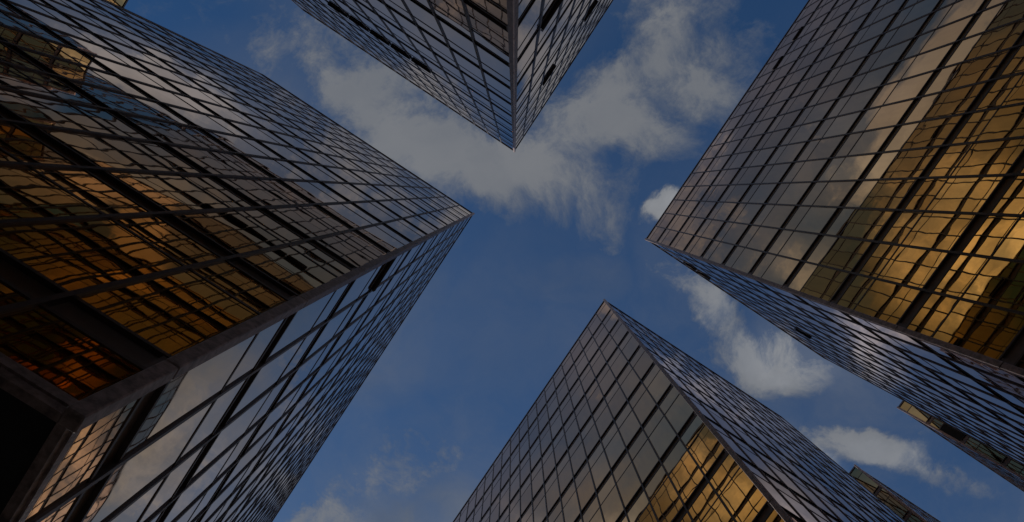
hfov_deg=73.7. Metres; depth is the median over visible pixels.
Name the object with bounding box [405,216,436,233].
window
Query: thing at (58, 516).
window
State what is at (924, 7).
window
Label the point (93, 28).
window
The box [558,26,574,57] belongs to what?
window
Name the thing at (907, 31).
window
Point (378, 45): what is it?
window
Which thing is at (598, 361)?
window
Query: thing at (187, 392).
window
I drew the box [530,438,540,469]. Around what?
window
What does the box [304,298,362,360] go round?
window
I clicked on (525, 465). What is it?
window
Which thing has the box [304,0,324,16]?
window
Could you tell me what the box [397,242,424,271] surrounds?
window
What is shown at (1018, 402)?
window
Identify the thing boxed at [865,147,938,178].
window
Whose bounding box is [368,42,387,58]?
window
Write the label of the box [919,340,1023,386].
window
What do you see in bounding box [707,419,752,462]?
window
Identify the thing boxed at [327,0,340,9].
window
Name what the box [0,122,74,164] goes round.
window
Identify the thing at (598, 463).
window
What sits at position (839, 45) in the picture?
window
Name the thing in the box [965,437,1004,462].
window
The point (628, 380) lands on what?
window
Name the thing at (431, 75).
window
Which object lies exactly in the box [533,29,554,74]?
window
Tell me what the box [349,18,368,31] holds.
vent window
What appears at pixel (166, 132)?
window
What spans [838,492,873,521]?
window
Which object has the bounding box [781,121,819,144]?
window
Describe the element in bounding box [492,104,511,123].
window
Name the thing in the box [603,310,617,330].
window
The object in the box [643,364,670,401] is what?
window
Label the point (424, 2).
window
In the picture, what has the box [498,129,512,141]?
window
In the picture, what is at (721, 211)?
window
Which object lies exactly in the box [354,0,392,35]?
window
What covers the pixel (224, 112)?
window
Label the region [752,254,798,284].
window
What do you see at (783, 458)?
window
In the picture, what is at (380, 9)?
window
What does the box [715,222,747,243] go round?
window
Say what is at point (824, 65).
window
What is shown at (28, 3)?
window
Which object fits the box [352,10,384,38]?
window
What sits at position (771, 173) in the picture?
window
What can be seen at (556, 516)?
window
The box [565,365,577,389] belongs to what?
window
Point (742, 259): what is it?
window
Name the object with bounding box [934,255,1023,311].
window
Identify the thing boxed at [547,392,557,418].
window
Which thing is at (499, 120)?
window
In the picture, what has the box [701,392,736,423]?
window
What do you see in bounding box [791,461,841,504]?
window
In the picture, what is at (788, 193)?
window
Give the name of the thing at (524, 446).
window
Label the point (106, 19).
window
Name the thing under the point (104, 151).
window
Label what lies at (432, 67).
window
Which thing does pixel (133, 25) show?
window
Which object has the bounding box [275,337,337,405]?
window
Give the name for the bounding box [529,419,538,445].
window
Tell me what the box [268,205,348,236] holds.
window
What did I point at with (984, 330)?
window
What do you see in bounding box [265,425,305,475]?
window
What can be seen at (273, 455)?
window
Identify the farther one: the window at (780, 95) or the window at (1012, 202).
the window at (780, 95)
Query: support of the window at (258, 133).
in the office tower at (217, 271)
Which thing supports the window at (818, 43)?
in the office tower at (849, 196)
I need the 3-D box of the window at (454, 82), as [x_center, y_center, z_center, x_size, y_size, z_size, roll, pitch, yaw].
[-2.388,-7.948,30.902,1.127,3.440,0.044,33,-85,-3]
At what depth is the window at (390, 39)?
30.68 m
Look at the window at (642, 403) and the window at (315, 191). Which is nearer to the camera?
the window at (315, 191)
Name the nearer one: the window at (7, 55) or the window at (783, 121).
the window at (7, 55)
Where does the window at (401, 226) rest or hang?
in the office tower at (217, 271)
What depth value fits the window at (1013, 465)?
41.72 m
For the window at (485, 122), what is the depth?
42.69 m
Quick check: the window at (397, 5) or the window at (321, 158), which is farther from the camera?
the window at (321, 158)
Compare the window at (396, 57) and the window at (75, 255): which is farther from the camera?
the window at (396, 57)
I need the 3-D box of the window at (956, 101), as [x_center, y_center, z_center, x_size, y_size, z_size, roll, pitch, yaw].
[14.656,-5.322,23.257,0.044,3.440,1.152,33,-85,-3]
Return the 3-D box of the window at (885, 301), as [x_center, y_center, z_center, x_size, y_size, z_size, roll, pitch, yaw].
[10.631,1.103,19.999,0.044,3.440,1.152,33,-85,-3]
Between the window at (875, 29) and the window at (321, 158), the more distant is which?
the window at (875, 29)
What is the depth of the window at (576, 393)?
44.21 m
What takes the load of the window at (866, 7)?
in the office tower at (849, 196)
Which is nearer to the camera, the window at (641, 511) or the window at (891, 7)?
the window at (641, 511)
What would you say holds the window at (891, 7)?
in the office tower at (849, 196)
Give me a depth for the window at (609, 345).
43.89 m
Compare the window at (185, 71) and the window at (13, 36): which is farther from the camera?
the window at (185, 71)
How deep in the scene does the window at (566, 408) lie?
44.32 m
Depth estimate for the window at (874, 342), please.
23.97 m
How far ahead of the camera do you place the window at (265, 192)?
15.64 m
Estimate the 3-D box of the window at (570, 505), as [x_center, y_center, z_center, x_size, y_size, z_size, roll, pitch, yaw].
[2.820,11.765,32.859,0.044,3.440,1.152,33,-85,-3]
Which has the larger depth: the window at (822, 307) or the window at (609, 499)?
the window at (609, 499)
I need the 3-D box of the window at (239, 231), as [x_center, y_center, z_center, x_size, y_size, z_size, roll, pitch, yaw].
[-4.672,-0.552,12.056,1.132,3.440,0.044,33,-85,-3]
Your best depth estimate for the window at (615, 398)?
36.24 m
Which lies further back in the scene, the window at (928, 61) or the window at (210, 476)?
the window at (928, 61)
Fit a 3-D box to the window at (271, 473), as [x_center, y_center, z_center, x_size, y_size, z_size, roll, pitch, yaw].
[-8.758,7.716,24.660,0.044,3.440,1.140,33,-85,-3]
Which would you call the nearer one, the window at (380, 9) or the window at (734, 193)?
the window at (380, 9)
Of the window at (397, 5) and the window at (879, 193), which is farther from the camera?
the window at (879, 193)
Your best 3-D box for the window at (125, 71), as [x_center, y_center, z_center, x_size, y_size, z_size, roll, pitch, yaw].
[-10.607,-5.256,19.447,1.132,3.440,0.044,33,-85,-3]
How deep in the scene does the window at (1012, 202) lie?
17.14 m
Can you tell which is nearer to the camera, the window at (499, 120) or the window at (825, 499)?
the window at (825, 499)
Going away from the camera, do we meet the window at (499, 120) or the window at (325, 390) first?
the window at (325, 390)
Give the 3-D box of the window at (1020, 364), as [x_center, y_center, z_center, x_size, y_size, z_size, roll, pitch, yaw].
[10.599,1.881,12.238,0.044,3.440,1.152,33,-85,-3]
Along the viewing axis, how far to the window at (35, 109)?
11.66 m
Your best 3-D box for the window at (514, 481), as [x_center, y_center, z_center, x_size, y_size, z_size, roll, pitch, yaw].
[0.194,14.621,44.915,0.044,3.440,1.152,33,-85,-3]
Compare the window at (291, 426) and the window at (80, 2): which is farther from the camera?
the window at (80, 2)
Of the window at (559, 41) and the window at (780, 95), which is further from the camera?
the window at (780, 95)
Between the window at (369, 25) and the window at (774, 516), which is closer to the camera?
the window at (774, 516)
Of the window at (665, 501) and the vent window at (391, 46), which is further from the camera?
the vent window at (391, 46)
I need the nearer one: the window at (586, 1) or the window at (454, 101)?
the window at (586, 1)
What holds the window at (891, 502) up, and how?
in the office tower at (627, 418)
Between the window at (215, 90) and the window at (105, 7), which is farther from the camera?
the window at (105, 7)
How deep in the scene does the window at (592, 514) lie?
29.77 m
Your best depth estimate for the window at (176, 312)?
7.75 m
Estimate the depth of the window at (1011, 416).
20.88 m
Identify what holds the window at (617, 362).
in the office tower at (627, 418)
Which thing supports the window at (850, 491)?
in the office tower at (627, 418)
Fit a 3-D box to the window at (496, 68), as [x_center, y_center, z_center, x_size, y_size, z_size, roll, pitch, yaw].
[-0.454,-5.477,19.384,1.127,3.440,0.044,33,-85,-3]
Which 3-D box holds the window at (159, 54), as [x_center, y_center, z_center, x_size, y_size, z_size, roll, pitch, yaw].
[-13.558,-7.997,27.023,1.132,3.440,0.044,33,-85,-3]
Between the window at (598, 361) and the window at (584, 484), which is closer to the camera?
the window at (584, 484)
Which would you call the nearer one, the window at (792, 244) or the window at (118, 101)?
the window at (118, 101)
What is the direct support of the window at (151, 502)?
in the office tower at (217, 271)
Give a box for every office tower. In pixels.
[0,0,474,521]
[292,0,612,152]
[453,299,940,521]
[644,0,1023,491]
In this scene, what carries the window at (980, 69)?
in the office tower at (849, 196)
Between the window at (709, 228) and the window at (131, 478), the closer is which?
the window at (131, 478)
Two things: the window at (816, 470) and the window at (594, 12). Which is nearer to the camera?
the window at (816, 470)
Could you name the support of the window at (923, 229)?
in the office tower at (849, 196)
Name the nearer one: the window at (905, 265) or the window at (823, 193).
the window at (905, 265)
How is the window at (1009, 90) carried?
in the office tower at (849, 196)
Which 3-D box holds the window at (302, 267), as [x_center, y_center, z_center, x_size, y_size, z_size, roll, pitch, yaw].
[-3.677,0.102,12.117,1.132,3.440,0.044,33,-85,-3]
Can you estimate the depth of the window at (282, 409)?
16.20 m
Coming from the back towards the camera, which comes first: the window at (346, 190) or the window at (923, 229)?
the window at (346, 190)
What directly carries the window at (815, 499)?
in the office tower at (627, 418)
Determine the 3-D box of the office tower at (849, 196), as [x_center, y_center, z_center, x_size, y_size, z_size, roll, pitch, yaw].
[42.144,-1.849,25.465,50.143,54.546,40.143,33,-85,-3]
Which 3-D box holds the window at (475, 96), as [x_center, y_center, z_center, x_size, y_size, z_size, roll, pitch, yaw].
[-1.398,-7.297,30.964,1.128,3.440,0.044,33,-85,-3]
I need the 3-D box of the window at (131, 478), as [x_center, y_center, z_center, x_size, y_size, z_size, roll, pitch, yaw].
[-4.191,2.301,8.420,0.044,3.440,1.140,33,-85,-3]
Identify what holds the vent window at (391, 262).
in the office tower at (217, 271)
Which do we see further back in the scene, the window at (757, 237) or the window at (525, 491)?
the window at (525, 491)
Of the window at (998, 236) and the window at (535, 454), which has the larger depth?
the window at (535, 454)
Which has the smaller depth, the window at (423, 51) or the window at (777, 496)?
the window at (777, 496)
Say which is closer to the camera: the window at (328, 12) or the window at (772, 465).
the window at (772, 465)
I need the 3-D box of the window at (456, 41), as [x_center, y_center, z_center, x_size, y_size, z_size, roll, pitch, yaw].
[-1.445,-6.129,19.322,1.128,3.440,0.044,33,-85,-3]
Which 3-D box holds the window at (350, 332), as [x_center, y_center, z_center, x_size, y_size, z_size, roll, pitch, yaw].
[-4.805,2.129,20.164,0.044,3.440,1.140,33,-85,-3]
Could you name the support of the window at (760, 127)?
in the office tower at (849, 196)
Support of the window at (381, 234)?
in the office tower at (217, 271)
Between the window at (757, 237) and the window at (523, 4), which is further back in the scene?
the window at (757, 237)
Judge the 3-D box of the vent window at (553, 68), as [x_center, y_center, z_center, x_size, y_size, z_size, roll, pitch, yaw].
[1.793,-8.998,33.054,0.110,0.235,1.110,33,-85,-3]
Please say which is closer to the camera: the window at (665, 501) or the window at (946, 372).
the window at (946, 372)
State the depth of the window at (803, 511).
20.86 m
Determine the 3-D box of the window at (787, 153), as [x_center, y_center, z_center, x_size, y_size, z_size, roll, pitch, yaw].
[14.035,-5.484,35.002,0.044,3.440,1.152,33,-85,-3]
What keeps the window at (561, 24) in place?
in the office tower at (497, 69)
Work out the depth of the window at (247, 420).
12.13 m
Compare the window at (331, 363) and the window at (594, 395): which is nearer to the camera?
the window at (331, 363)
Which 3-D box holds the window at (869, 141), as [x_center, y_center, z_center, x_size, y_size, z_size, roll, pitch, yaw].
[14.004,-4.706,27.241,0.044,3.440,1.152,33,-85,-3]
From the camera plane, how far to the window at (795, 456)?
32.57 m
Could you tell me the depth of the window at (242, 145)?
19.47 m
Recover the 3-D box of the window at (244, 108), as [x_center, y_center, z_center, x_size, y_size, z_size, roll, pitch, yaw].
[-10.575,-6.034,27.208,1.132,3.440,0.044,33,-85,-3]
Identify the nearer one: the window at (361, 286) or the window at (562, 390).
the window at (361, 286)
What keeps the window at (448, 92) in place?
in the office tower at (497, 69)
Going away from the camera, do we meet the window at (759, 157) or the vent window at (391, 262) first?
the vent window at (391, 262)
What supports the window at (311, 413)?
in the office tower at (217, 271)
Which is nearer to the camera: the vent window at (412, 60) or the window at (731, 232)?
the vent window at (412, 60)
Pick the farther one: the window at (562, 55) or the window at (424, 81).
the window at (424, 81)
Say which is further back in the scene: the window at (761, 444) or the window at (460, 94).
the window at (460, 94)
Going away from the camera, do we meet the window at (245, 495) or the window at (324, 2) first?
the window at (245, 495)
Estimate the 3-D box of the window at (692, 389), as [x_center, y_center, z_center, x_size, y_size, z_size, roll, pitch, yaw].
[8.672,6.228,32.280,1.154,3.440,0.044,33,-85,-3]
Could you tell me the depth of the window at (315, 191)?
19.59 m
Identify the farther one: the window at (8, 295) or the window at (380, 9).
the window at (380, 9)
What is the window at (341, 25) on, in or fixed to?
in the office tower at (497, 69)
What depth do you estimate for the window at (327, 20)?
45.69 m
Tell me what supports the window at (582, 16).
in the office tower at (497, 69)
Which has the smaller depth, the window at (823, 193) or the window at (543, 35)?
the window at (543, 35)
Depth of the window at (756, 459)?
24.39 m
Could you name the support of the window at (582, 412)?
in the office tower at (627, 418)
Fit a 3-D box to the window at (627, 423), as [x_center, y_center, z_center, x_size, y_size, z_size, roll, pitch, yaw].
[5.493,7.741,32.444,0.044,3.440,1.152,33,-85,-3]
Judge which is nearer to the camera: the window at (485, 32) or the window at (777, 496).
the window at (485, 32)
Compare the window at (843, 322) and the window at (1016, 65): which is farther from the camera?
the window at (843, 322)
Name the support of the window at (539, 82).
in the office tower at (497, 69)
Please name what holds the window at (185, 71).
in the office tower at (217, 271)
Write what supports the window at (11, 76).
in the office tower at (217, 271)
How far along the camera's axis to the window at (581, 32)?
38.23 m
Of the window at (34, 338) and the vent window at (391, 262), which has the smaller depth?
the window at (34, 338)
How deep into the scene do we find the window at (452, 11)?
15.84 m
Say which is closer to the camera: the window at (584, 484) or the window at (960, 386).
the window at (960, 386)
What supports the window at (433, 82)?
in the office tower at (497, 69)
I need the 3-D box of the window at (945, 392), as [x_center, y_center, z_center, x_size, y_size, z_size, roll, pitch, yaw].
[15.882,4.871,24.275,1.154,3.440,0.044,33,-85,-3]
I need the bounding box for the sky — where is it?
[124,0,1023,521]
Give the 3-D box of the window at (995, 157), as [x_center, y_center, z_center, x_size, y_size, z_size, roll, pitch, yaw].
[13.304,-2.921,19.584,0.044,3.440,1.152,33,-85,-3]
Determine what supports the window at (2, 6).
in the office tower at (217, 271)
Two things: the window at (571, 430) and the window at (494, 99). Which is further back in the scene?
the window at (571, 430)
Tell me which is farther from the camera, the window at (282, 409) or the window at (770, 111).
the window at (770, 111)
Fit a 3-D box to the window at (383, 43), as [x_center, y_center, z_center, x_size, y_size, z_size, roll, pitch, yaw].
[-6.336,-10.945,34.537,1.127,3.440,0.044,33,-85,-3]
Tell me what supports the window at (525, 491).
in the office tower at (627, 418)
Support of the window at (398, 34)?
in the office tower at (497, 69)
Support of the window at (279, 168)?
in the office tower at (217, 271)
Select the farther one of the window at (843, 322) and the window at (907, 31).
the window at (907, 31)
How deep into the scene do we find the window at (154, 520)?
10.18 m
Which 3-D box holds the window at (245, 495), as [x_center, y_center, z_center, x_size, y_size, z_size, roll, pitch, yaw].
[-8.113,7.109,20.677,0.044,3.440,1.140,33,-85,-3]
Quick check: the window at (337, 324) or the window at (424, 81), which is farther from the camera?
the window at (424, 81)
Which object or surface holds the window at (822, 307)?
in the office tower at (849, 196)
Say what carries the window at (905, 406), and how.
in the office tower at (849, 196)
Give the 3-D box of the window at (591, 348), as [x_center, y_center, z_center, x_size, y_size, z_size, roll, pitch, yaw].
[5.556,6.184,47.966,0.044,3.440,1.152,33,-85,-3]
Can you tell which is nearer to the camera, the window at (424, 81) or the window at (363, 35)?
the window at (363, 35)
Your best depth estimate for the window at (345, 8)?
30.61 m
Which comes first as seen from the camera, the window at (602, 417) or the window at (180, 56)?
the window at (180, 56)
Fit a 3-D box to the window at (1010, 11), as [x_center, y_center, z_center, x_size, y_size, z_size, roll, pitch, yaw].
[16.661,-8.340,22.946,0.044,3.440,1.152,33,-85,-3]
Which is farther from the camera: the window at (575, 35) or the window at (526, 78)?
the window at (575, 35)
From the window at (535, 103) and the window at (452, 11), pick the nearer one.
the window at (452, 11)
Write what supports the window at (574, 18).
in the office tower at (497, 69)
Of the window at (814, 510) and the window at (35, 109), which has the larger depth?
the window at (814, 510)
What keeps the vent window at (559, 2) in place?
in the office tower at (497, 69)
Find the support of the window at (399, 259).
in the office tower at (217, 271)
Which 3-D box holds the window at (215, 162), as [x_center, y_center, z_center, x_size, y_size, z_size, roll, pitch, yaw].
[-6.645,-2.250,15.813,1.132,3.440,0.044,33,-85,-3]
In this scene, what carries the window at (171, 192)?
in the office tower at (217, 271)
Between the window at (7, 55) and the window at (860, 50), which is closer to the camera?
the window at (7, 55)
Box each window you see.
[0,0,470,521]
[0,2,22,16]
[0,11,64,43]
[0,25,107,71]
[0,43,41,70]
[0,63,94,104]
[0,89,146,138]
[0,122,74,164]
[0,165,147,218]
[0,216,219,290]
[0,282,28,305]
[0,306,141,400]
[9,2,114,49]
[10,0,79,26]
[20,48,147,97]
[25,399,138,521]
[38,127,199,172]
[41,496,77,521]
[45,0,118,33]
[49,28,146,70]
[55,0,89,14]
[68,15,147,52]
[69,80,188,124]
[72,0,122,22]
[78,261,286,355]
[81,6,148,39]
[83,379,246,521]
[89,54,181,93]
[92,0,147,28]
[101,37,176,71]
[107,171,250,210]
[110,25,172,55]
[111,445,204,521]
[115,15,170,43]
[120,113,228,150]
[122,319,284,458]
[127,79,213,114]
[134,58,205,90]
[136,42,196,71]
[139,31,191,57]
[151,511,162,521]
[162,46,212,71]
[164,424,258,521]
[165,61,221,87]
[166,79,232,108]
[167,105,247,136]
[170,145,268,176]
[175,209,301,253]
[177,471,228,521]
[188,376,289,483]
[191,78,245,103]
[198,100,260,126]
[201,449,265,521]
[205,130,281,158]
[209,486,241,521]
[218,96,270,119]
[218,413,288,494]
[219,177,308,205]
[222,465,269,521]
[227,328,319,422]
[228,120,289,145]
[235,437,287,500]
[241,242,350,294]
[244,113,294,135]
[244,155,313,179]
[246,451,288,504]
[247,376,312,449]
[257,405,308,466]
[260,141,316,163]
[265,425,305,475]
[267,284,348,359]
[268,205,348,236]
[273,132,318,151]
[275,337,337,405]
[279,374,328,432]
[282,180,345,202]
[283,399,322,447]
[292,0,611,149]
[293,162,344,181]
[299,149,343,167]
[302,373,339,418]
[303,3,324,20]
[303,343,348,395]
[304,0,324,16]
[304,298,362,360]
[315,1,340,22]
[316,7,339,26]
[316,231,386,266]
[318,13,339,30]
[319,0,341,17]
[320,348,355,390]
[321,203,378,227]
[325,183,371,200]
[325,311,369,361]
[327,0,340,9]
[327,167,366,182]
[328,4,347,17]
[331,17,354,36]
[333,13,358,34]
[333,23,354,40]
[334,0,362,24]
[334,263,385,314]
[338,12,359,29]
[340,319,374,359]
[343,0,368,19]
[348,280,389,325]
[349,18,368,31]
[350,30,369,46]
[351,25,373,44]
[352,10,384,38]
[353,184,390,199]
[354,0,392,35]
[355,202,399,221]
[358,0,371,9]
[359,26,379,42]
[359,224,409,250]
[359,294,390,330]
[367,0,400,28]
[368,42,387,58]
[369,37,391,56]
[370,32,389,45]
[372,257,396,291]
[377,27,406,53]
[377,38,398,55]
[377,266,408,302]
[379,200,414,216]
[380,251,407,283]
[382,19,416,51]
[383,0,412,20]
[383,52,402,68]
[386,219,424,240]
[387,49,409,68]
[389,9,428,47]
[390,45,409,59]
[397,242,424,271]
[398,52,416,67]
[399,42,427,67]
[400,64,417,78]
[403,0,445,43]
[405,61,427,80]
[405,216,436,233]
[409,37,440,67]
[411,59,430,73]
[416,0,430,9]
[416,64,436,80]
[416,74,434,89]
[421,30,456,66]
[422,57,449,82]
[424,74,443,90]
[429,0,470,36]
[432,85,450,100]
[433,73,456,94]
[435,55,464,83]
[438,20,478,65]
[442,86,461,103]
[446,74,470,96]
[449,96,466,111]
[452,51,484,85]
[454,87,474,106]
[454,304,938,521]
[460,98,478,114]
[461,72,488,99]
[465,4,508,62]
[465,107,481,121]
[468,88,491,110]
[470,0,507,25]
[474,101,493,118]
[476,45,509,86]
[478,110,495,125]
[481,485,491,517]
[482,119,497,131]
[483,72,510,102]
[488,91,510,114]
[490,496,498,521]
[491,472,500,502]
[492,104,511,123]
[494,114,511,130]
[496,122,511,136]
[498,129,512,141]
[499,482,508,515]
[501,459,509,488]
[509,493,519,521]
[510,446,518,475]
[510,467,518,499]
[516,82,530,112]
[516,96,528,121]
[516,108,526,128]
[516,117,525,134]
[517,33,537,82]
[517,61,533,98]
[518,0,530,19]
[518,0,542,57]
[520,432,528,460]
[520,453,529,485]
[520,477,531,513]
[521,504,532,521]
[526,98,537,119]
[528,88,539,110]
[529,73,543,101]
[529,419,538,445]
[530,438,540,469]
[531,56,547,89]
[531,461,542,497]
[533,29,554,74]
[533,487,545,521]
[537,4,560,51]
[538,80,549,100]
[538,406,547,432]
[540,0,562,31]
[540,424,550,453]
[542,0,554,20]
[542,65,555,85]
[542,445,554,480]
[543,50,558,80]
[545,470,558,512]
[547,26,566,64]
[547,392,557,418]
[548,502,562,521]
[550,61,561,82]
[550,409,561,438]
[552,0,574,44]
[553,45,567,72]
[553,429,566,463]
[556,378,567,403]
[557,452,572,493]
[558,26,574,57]
[559,0,570,17]
[560,394,572,422]
[561,43,573,65]
[561,482,579,521]
[563,0,583,40]
[564,413,578,445]
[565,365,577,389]
[566,25,580,52]
[569,435,585,473]
[570,380,583,406]
[571,0,581,15]
[572,1,590,35]
[573,23,586,47]
[575,352,587,374]
[575,397,590,428]
[575,463,594,509]
[580,0,589,14]
[580,365,594,391]
[581,418,598,455]
[582,497,602,521]
[584,0,597,21]
[584,5,598,30]
[584,338,597,359]
[586,381,602,411]
[588,443,609,488]
[590,350,605,375]
[593,324,607,345]
[593,400,612,436]
[596,302,609,320]
[597,365,614,394]
[598,475,623,521]
[600,335,616,360]
[602,423,624,466]
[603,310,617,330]
[605,382,625,416]
[608,348,626,376]
[610,320,627,344]
[613,453,640,506]
[615,404,639,445]
[617,364,639,397]
[619,332,638,359]
[627,491,656,521]
[628,431,657,482]
[629,384,655,424]
[630,347,652,378]
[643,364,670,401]
[644,408,675,457]
[645,465,682,521]
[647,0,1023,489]
[659,386,693,432]
[663,367,692,394]
[663,440,702,502]
[681,379,712,407]
[681,415,723,473]
[684,391,717,423]
[685,236,710,256]
[688,483,733,521]
[696,219,722,238]
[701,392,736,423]
[701,402,743,440]
[703,241,733,263]
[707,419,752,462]
[708,202,736,219]
[710,454,766,521]
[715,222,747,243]
[720,185,748,201]
[722,406,756,436]
[724,417,766,455]
[725,246,761,272]
[728,203,761,223]
[729,434,782,482]
[732,166,761,183]
[735,135,761,152]
[739,226,777,250]
[740,458,802,519]
[741,184,775,202]
[742,419,779,451]
[743,148,774,166]
[746,118,773,136]
[748,433,792,472]
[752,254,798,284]
[753,205,793,227]
[755,129,787,149]
[755,163,790,182]
[756,100,785,121]
[756,451,811,501]
[759,430,800,465]
[765,509,784,521]
[766,475,818,521]
[767,83,797,105]
[768,110,800,131]
[768,142,805,163]
[768,183,810,203]
[768,230,816,258]
[771,448,815,487]
[779,66,808,88]
[779,91,813,114]
[780,444,823,480]
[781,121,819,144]
[782,468,840,520]
[783,159,826,181]
[785,206,836,232]
[788,263,848,300]
[790,48,821,72]
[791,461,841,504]
[792,26,802,40]
[792,72,826,96]
[794,100,834,125]
[796,495,830,521]
[797,136,843,160]
[798,296,853,321]
[800,457,843,493]
[801,31,833,56]
[801,181,855,205]
[803,53,839,79]
[807,79,848,106]
[807,236,870,270]
[808,485,850,521]
[811,13,845,40]
[813,112,859,138]
[815,477,867,521]
[816,33,853,61]
[817,309,883,341]
[818,154,874,180]
[821,57,864,86]
[821,471,867,509]
[826,208,892,239]
[827,88,876,117]
[828,14,866,43]
[832,501,859,521]
[834,36,878,67]
[835,127,893,156]
[837,275,919,323]
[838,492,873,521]
[841,0,876,25]
[841,484,886,521]
[843,63,894,95]
[844,327,912,361]
[845,179,915,208]
[848,14,894,47]
[848,314,926,349]
[850,467,877,492]
[852,99,913,131]
[857,39,911,74]
[859,243,946,287]
[862,0,903,27]
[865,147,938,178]
[869,72,932,107]
[869,344,942,381]
[871,330,960,372]
[873,15,927,51]
[876,489,907,517]
[882,211,974,249]
[885,115,961,150]
[887,44,952,82]
[889,0,938,29]
[896,362,972,401]
[900,401,929,421]
[903,351,997,397]
[904,16,971,57]
[905,82,985,122]
[905,176,1002,211]
[907,293,1023,359]
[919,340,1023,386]
[921,0,983,33]
[923,380,1002,421]
[924,50,1008,94]
[929,138,1023,175]
[930,418,943,429]
[932,371,1023,416]
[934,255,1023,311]
[945,19,1023,65]
[947,359,1023,398]
[948,397,1023,436]
[952,104,1023,143]
[963,215,1023,259]
[965,393,1023,424]
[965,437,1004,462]
[966,0,1023,36]
[976,73,1023,109]
[986,385,1023,408]
[991,176,1023,213]
[1000,45,1023,76]
[1006,459,1023,476]
[1016,355,1023,368]
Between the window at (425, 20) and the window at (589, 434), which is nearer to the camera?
the window at (425, 20)
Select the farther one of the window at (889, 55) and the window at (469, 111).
the window at (469, 111)
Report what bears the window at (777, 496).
in the office tower at (627, 418)
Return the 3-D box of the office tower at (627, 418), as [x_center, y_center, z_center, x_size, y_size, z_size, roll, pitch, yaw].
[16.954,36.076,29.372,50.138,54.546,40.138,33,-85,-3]
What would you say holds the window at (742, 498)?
in the office tower at (627, 418)
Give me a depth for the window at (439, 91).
42.36 m
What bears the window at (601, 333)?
in the office tower at (627, 418)
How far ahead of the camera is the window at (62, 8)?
23.00 m
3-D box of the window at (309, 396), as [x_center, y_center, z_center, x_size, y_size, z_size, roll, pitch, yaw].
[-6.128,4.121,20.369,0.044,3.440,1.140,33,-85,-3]
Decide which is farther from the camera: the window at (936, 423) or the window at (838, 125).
the window at (936, 423)
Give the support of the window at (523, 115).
in the office tower at (497, 69)
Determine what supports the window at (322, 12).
in the office tower at (497, 69)
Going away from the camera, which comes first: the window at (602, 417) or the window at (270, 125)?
the window at (270, 125)
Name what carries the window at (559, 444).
in the office tower at (627, 418)
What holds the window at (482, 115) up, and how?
in the office tower at (497, 69)
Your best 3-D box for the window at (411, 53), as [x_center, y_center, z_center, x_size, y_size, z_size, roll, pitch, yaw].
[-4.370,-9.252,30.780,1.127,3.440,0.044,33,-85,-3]
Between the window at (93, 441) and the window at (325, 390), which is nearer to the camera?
the window at (93, 441)
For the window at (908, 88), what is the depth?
26.90 m
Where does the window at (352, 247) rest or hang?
in the office tower at (217, 271)
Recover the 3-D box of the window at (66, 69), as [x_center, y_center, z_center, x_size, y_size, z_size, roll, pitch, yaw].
[-9.628,-4.212,15.628,1.132,3.440,0.044,33,-85,-3]
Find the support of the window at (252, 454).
in the office tower at (217, 271)
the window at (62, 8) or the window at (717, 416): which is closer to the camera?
the window at (62, 8)
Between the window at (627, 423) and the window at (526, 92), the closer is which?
the window at (526, 92)
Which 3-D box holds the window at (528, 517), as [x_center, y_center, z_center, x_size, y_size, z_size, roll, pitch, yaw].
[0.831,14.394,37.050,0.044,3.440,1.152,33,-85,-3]
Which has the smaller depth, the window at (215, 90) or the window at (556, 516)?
the window at (215, 90)
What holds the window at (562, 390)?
in the office tower at (627, 418)
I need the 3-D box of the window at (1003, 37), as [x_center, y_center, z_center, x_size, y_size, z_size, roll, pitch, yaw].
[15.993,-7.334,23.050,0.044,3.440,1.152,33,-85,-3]
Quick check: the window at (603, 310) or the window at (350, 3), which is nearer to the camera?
the window at (350, 3)
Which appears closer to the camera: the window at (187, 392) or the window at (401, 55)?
the window at (187, 392)
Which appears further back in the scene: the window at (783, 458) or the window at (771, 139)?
the window at (771, 139)
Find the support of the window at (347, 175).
in the office tower at (217, 271)
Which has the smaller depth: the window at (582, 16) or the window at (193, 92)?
the window at (193, 92)
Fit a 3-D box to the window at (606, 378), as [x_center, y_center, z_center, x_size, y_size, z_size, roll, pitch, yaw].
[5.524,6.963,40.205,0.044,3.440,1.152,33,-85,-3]
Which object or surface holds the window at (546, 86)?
in the office tower at (497, 69)
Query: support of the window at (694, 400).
in the office tower at (627, 418)
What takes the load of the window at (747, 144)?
in the office tower at (849, 196)
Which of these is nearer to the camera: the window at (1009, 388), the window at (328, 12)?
the window at (1009, 388)
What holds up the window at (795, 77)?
in the office tower at (849, 196)
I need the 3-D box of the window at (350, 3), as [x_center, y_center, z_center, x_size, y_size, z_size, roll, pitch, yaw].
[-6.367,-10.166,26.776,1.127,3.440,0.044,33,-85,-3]
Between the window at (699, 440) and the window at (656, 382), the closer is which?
the window at (699, 440)
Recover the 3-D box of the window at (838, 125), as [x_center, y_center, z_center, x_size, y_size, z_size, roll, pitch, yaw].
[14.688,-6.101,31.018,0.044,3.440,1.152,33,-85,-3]
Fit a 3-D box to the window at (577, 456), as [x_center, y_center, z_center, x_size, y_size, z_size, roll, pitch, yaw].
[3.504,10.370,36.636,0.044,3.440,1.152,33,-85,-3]
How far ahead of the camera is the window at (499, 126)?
38.69 m
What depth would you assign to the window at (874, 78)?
30.71 m
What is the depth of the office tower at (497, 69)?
25.39 m
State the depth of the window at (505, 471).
48.93 m
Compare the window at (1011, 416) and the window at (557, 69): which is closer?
the window at (1011, 416)
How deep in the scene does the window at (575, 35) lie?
34.50 m
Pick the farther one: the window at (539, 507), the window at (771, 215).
the window at (539, 507)
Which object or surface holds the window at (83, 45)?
in the office tower at (217, 271)
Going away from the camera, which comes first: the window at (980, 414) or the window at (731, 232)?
the window at (980, 414)

